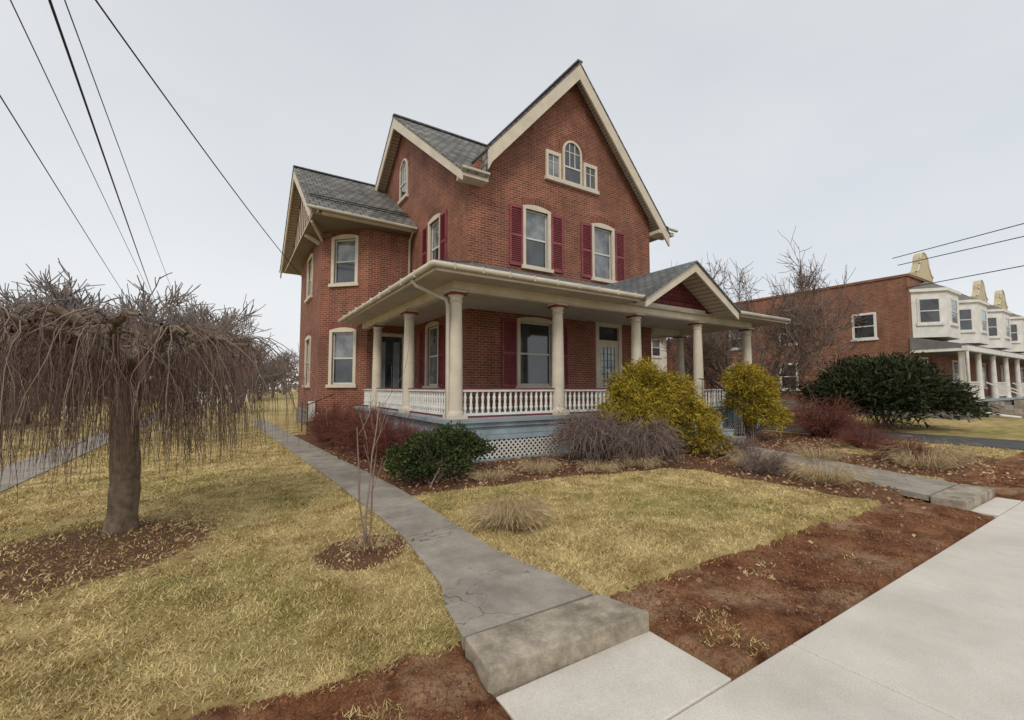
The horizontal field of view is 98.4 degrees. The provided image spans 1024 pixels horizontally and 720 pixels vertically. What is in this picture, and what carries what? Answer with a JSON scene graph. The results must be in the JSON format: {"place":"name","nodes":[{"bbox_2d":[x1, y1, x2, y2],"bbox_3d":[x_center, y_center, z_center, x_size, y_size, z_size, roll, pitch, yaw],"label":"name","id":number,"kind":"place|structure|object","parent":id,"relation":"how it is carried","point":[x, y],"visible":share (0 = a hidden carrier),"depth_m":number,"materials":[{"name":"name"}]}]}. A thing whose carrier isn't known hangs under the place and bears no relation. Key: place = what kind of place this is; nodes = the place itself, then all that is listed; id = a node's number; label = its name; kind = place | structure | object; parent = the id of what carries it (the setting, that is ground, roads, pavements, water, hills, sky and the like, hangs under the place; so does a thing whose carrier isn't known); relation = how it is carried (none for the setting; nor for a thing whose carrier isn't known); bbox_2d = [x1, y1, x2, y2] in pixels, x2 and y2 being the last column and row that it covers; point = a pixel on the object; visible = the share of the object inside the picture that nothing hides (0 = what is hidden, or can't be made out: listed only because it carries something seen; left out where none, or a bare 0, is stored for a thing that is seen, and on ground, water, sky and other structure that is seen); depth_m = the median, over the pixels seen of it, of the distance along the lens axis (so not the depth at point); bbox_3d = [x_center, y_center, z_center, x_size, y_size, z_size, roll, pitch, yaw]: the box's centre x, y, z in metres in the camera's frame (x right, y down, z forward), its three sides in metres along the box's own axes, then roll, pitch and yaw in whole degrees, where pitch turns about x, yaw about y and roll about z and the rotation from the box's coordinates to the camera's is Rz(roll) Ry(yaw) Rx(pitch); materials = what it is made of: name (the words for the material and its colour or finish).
{"place":"outdoors","nodes":[
{"label":"outdoors","id":0,"kind":"place"},
{"bbox_2d":[0,388,32,423],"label":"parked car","id":1,"kind":"object","parent":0,"point":[28,418],"visible":0.16,"depth_m":16.83,"materials":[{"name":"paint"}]},
{"bbox_2d":[0,408,169,492],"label":"neighbour path","id":2,"kind":"structure","parent":0,"point":[28,475],"depth_m":8.39,"materials":[{"name":"concrete"}]},
{"bbox_2d":[250,419,592,649],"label":"garden path","id":3,"kind":"structure","parent":0,"point":[484,586],"depth_m":3.75,"materials":[{"name":"concrete"}]},
{"bbox_2d":[0,389,1023,719],"bbox_3d":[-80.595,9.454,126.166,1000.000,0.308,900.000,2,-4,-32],"label":"ground","id":4,"kind":"structure","parent":0,"point":[732,663],"depth_m":3.81,"materials":[{"name":"yellow plant"}]},
{"bbox_2d":[0,258,298,403],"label":"distant trees","id":5,"kind":"object","parent":4,"relation":"on","point":[65,298],"visible":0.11,"depth_m":51.28,"materials":[{"name":"brown plant"}]},
{"bbox_2d":[0,301,327,533],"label":"weeping cherry tree","id":6,"kind":"object","parent":4,"relation":"on","point":[132,364],"visible":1,"depth_m":4.35,"materials":[{"name":"brown plant"}]},
{"bbox_2d":[85,362,298,395],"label":"distant hedgerow","id":7,"kind":"object","parent":4,"relation":"on","point":[293,386],"visible":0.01,"depth_m":91.25,"materials":[{"name":"brown plant"}]},
{"bbox_2d":[196,367,251,402],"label":"garage","id":8,"kind":"structure","parent":4,"relation":"on","point":[226,387],"depth_m":43.70,"materials":[{"name":"white paint"}]},
{"bbox_2d":[183,312,298,412],"bbox_3d":[-16.831,0.699,26.393,7.648,6.635,8.437,-1,-4,17],"label":"bare tree","id":9,"kind":"object","parent":4,"relation":"on","point":[253,356],"visible":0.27,"depth_m":25.92,"materials":[{"name":"brown plant"}]},
{"bbox_2d":[296,401,346,441],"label":"barberry shrub","id":10,"kind":"object","parent":4,"relation":"on","point":[315,416],"visible":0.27,"depth_m":12.06,"materials":[{"name":"red plant"}]},
{"bbox_2d":[300,400,367,447],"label":"barberry shrub","id":11,"kind":"object","parent":4,"relation":"on","point":[324,426],"visible":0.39,"depth_m":11.08,"materials":[{"name":"red plant"}]},
{"bbox_2d":[308,398,392,453],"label":"barberry shrub","id":12,"kind":"object","parent":4,"relation":"on","point":[350,424],"visible":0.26,"depth_m":10.31,"materials":[{"name":"red plant"}]},
{"bbox_2d":[328,396,404,460],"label":"barberry shrub","id":13,"kind":"object","parent":4,"relation":"on","point":[352,439],"visible":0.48,"depth_m":9.15,"materials":[{"name":"red plant"}]},
{"bbox_2d":[339,528,400,554],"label":"dry grass tuft","id":14,"kind":"object","parent":4,"relation":"on","point":[360,541],"visible":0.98,"depth_m":4.10,"materials":[{"name":"plant"}]},
{"bbox_2d":[356,341,409,549],"bbox_3d":[-1.294,0.772,4.304,0.332,1.994,0.758,-1,-4,9],"label":"sapling","id":15,"kind":"object","parent":4,"relation":"on","point":[365,529],"visible":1,"depth_m":4.08,"materials":[{"name":"brown plant"}]},
{"bbox_2d":[349,406,429,467],"bbox_3d":[-2.269,1.445,8.554,1.723,1.144,1.711,2,-4,-32],"label":"barberry shrub","id":16,"kind":"object","parent":4,"relation":"on","point":[383,442],"visible":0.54,"depth_m":8.34,"materials":[{"name":"brown plant"}]},
{"bbox_2d":[389,408,441,462],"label":"barberry shrub","id":17,"kind":"object","parent":4,"relation":"on","point":[418,431],"visible":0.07,"depth_m":8.24,"materials":[{"name":"brown plant"}]},
{"bbox_2d":[378,420,496,484],"bbox_3d":[-1.043,1.504,7.376,1.452,0.943,2.280,-2,-4,33],"label":"holly shrub","id":18,"kind":"object","parent":4,"relation":"on","point":[447,446],"visible":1,"depth_m":6.94,"materials":[{"name":"green plant"}]},
{"bbox_2d":[294,84,651,425],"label":"walls","id":19,"kind":"structure","parent":4,"relation":"on","point":[477,225],"depth_m":14.69,"materials":[{"name":"red brick"}]},
{"bbox_2d":[302,135,617,390],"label":"windows","id":20,"kind":"structure","parent":19,"relation":"attached to","point":[534,358],"depth_m":14.69,"materials":[{"name":"beige paint"}]},
{"bbox_2d":[280,59,669,269],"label":"roof","id":21,"kind":"structure","parent":19,"relation":"on","point":[328,190],"depth_m":16.09,"materials":[{"name":"stone"}]},
{"bbox_2d":[279,65,677,277],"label":"trim","id":22,"kind":"structure","parent":19,"relation":"attached to","point":[326,220],"depth_m":15.23,"materials":[{"name":"beige paint"}]},
{"bbox_2d":[419,203,624,386],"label":"shutters","id":23,"kind":"object","parent":19,"relation":"attached to","point":[509,352],"visible":0.96,"depth_m":13.79,"materials":[{"name":"paint"}]},
{"bbox_2d":[595,322,622,405],"bbox_3d":[3.248,0.142,14.930,1.200,2.800,0.140,2,-4,-32],"label":"front door","id":24,"kind":"structure","parent":19,"relation":"attached to","point":[608,346],"depth_m":14.95,"materials":[{"name":"beige paint"}]},
{"bbox_2d":[461,464,515,481],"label":"dry grass tuft","id":25,"kind":"object","parent":4,"relation":"on","point":[496,475],"visible":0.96,"depth_m":7.10,"materials":[{"name":"plant"}]},
{"bbox_2d":[457,493,561,537],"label":"dry grass tuft","id":26,"kind":"object","parent":4,"relation":"on","point":[497,519],"visible":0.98,"depth_m":4.69,"materials":[{"name":"plant"}]},
{"bbox_2d":[0,431,1021,719],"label":"lawn grass","id":27,"kind":"structure","parent":4,"relation":"on","point":[564,563],"depth_m":3.60,"materials":[{"name":"yellow plant"}]},
{"bbox_2d":[0,432,1023,698],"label":"fallen leaves","id":28,"kind":"object","parent":4,"relation":"on","point":[770,480],"visible":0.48,"depth_m":7.67,"materials":[{"name":"brown plant"}]},
{"bbox_2d":[495,494,557,517],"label":"dry grass tuft","id":29,"kind":"object","parent":4,"relation":"on","point":[522,503],"visible":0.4,"depth_m":5.26,"materials":[{"name":"plant"}]},
{"bbox_2d":[508,456,568,474],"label":"dry grass tuft","id":30,"kind":"object","parent":4,"relation":"on","point":[546,467],"visible":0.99,"depth_m":7.71,"materials":[{"name":"plant"}]},
{"bbox_2d":[465,594,648,698],"bbox_3d":[0.299,1.763,2.746,1.184,0.240,0.394,2,-4,-32],"label":"kerb step","id":31,"kind":"object","parent":4,"relation":"on","point":[506,658],"visible":0.69,"depth_m":2.62,"materials":[{"name":"concrete"}]},
{"bbox_2d":[354,406,760,463],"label":"porch floor","id":32,"kind":"structure","parent":4,"relation":"on","point":[510,437],"depth_m":9.57,"materials":[{"name":"paint"}]},
{"bbox_2d":[301,378,746,435],"bbox_3d":[0.465,1.404,12.697,14.993,1.766,7.268,0,-4,-4],"label":"porch railing","id":33,"kind":"object","parent":32,"relation":"on","point":[417,397],"visible":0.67,"depth_m":10.40,"materials":[{"name":"white paint"}]},
{"bbox_2d":[369,289,754,419],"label":"columns","id":34,"kind":"structure","parent":32,"relation":"on","point":[456,296],"depth_m":11.21,"materials":[{"name":"beige paint"}]},
{"bbox_2d":[338,259,790,418],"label":"porch trim","id":35,"kind":"structure","parent":32,"relation":"on","point":[673,307],"depth_m":11.55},
{"bbox_2d":[534,403,633,469],"bbox_3d":[1.583,1.460,8.993,2.594,1.314,1.969,2,-4,-32],"label":"weeping shrub","id":36,"kind":"object","parent":4,"relation":"on","point":[586,441],"visible":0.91,"depth_m":8.62,"materials":[{"name":"plant"}]},
{"bbox_2d":[181,500,987,719],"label":"soil clods","id":37,"kind":"object","parent":4,"relation":"on","point":[425,701],"visible":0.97,"depth_m":3.55,"materials":[{"name":"brown soil"}]},
{"bbox_2d":[577,459,622,472],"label":"dry grass tuft","id":38,"kind":"object","parent":4,"relation":"on","point":[595,467],"visible":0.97,"depth_m":7.80,"materials":[{"name":"plant"}]},
{"bbox_2d":[614,451,669,469],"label":"dry grass tuft","id":39,"kind":"object","parent":4,"relation":"on","point":[642,464],"visible":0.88,"depth_m":8.15,"materials":[{"name":"plant"}]},
{"bbox_2d":[595,409,692,469],"bbox_3d":[2.558,1.485,8.699,1.877,1.168,2.090,-1,-4,16],"label":"weeping shrub","id":40,"kind":"object","parent":4,"relation":"on","point":[657,439],"visible":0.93,"depth_m":8.43,"materials":[{"name":"plant"}]},
{"bbox_2d":[652,338,666,372],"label":"walls","id":41,"kind":"structure","parent":4,"relation":"on","point":[662,361],"depth_m":33.43,"materials":[{"name":"white paint"}]},
{"bbox_2d":[651,338,661,357],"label":"windows","id":42,"kind":"structure","parent":41,"relation":"attached to","point":[655,348],"depth_m":33.01,"materials":[{"name":"white paint"}]},
{"bbox_2d":[594,351,739,458],"bbox_3d":[3.253,0.968,9.739,3.515,2.379,2.462,2,-4,-32],"label":"golden cypress shrub","id":43,"kind":"object","parent":4,"relation":"on","point":[642,389],"visible":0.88,"depth_m":9.46,"materials":[{"name":"yellow plant"}]},
{"bbox_2d":[702,428,768,457],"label":"dry perennial","id":44,"kind":"object","parent":4,"relation":"on","point":[739,448],"visible":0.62,"depth_m":9.39,"materials":[{"name":"plant"}]},
{"bbox_2d":[715,445,792,467],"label":"dry grass tuft","id":45,"kind":"object","parent":4,"relation":"on","point":[737,459],"visible":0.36,"depth_m":8.25,"materials":[{"name":"plant"}]},
{"bbox_2d":[718,358,794,440],"bbox_3d":[6.826,1.105,12.465,2.397,2.366,1.888,2,-4,-32],"label":"golden cypress shrub","id":46,"kind":"object","parent":4,"relation":"on","point":[757,391],"visible":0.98,"depth_m":12.14,"materials":[{"name":"yellow plant"}]},
{"bbox_2d":[652,227,874,418],"bbox_3d":[9.805,-1.244,18.751,8.690,7.899,5.744,-1,-4,23],"label":"magnolia tree","id":47,"kind":"object","parent":4,"relation":"on","point":[716,344],"visible":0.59,"depth_m":17.68,"materials":[{"name":"plant"}]},
{"bbox_2d":[731,442,801,477],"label":"dry perennial","id":48,"kind":"object","parent":4,"relation":"on","point":[775,466],"visible":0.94,"depth_m":7.59,"materials":[{"name":"plant"}]},
{"bbox_2d":[785,442,857,461],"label":"dry grass tuft","id":49,"kind":"object","parent":4,"relation":"on","point":[827,457],"visible":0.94,"depth_m":9.05,"materials":[{"name":"plant"}]},
{"bbox_2d":[778,455,879,486],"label":"dry grass tuft","id":50,"kind":"object","parent":4,"relation":"on","point":[813,475],"visible":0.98,"depth_m":6.82,"materials":[{"name":"plant"}]},
{"bbox_2d":[776,387,885,438],"bbox_3d":[9.395,1.576,13.452,3.024,1.488,3.089,-1,-4,18],"label":"barberry shrub","id":51,"kind":"object","parent":4,"relation":"on","point":[834,416],"visible":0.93,"depth_m":13.04,"materials":[{"name":"red plant"}]},
{"bbox_2d":[667,276,1023,416],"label":"walls","id":52,"kind":"structure","parent":4,"relation":"on","point":[889,301],"depth_m":24.09,"materials":[{"name":"brick"}]},
{"bbox_2d":[0,0,1023,309],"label":"overhead wires","id":53,"kind":"object","parent":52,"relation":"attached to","point":[210,158],"visible":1,"depth_m":10.38,"materials":[{"name":"rubber"}]},
{"bbox_2d":[729,296,1023,395],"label":"windows","id":54,"kind":"structure","parent":52,"relation":"attached to","point":[929,310],"depth_m":24.98,"materials":[{"name":"white paint"}]},
{"bbox_2d":[734,252,1023,419],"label":"trim","id":55,"kind":"structure","parent":52,"relation":"attached to","point":[978,346],"depth_m":23.26,"materials":[{"name":"paint"}]},
{"bbox_2d":[828,421,900,450],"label":"dry perennial","id":56,"kind":"object","parent":4,"relation":"on","point":[855,438],"visible":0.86,"depth_m":10.80,"materials":[{"name":"brown plant"}]},
{"bbox_2d":[795,349,1004,431],"bbox_3d":[13.961,1.102,16.312,6.766,3.084,5.566,2,-4,-32],"label":"yew shrub","id":57,"kind":"object","parent":4,"relation":"on","point":[915,385],"visible":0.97,"depth_m":14.85,"materials":[{"name":"green plant"}]},
{"bbox_2d":[853,429,946,463],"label":"dry perennial","id":58,"kind":"object","parent":4,"relation":"on","point":[887,448],"visible":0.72,"depth_m":8.81,"materials":[{"name":"brown plant"}]},
{"bbox_2d":[865,441,988,471],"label":"dry grass tuft","id":59,"kind":"object","parent":4,"relation":"on","point":[942,462],"visible":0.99,"depth_m":8.04,"materials":[{"name":"plant"}]},
{"bbox_2d":[888,433,993,462],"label":"dry grass tuft","id":60,"kind":"object","parent":4,"relation":"on","point":[967,454],"visible":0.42,"depth_m":8.81,"materials":[{"name":"plant"}]},
{"bbox_2d":[930,484,994,510],"bbox_3d":[6.403,1.988,6.263,1.390,0.245,0.370,2,-4,-32],"label":"kerb step","id":61,"kind":"object","parent":4,"relation":"on","point":[965,497],"visible":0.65,"depth_m":6.04,"materials":[{"name":"concrete"}]},
{"bbox_2d":[0,0,1023,388],"label":"sky","id":62,"kind":"structure","parent":0,"point":[878,131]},
{"bbox_2d":[440,260,758,313],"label":"porch roof","id":63,"kind":"structure","parent":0,"point":[647,285],"depth_m":12.08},
{"bbox_2d":[496,497,1023,719],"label":"sidewalk","id":64,"kind":"structure","parent":0,"point":[940,636],"depth_m":2.52,"materials":[{"name":"concrete"}]},
{"bbox_2d":[707,445,957,500],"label":"entry path","id":65,"kind":"structure","parent":0,"point":[922,488],"depth_m":7.11,"materials":[{"name":"concrete"}]},
{"bbox_2d":[760,424,1023,450],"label":"driveway","id":66,"kind":"structure","parent":0,"point":[1002,443],"depth_m":12.58,"materials":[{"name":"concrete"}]}
]}

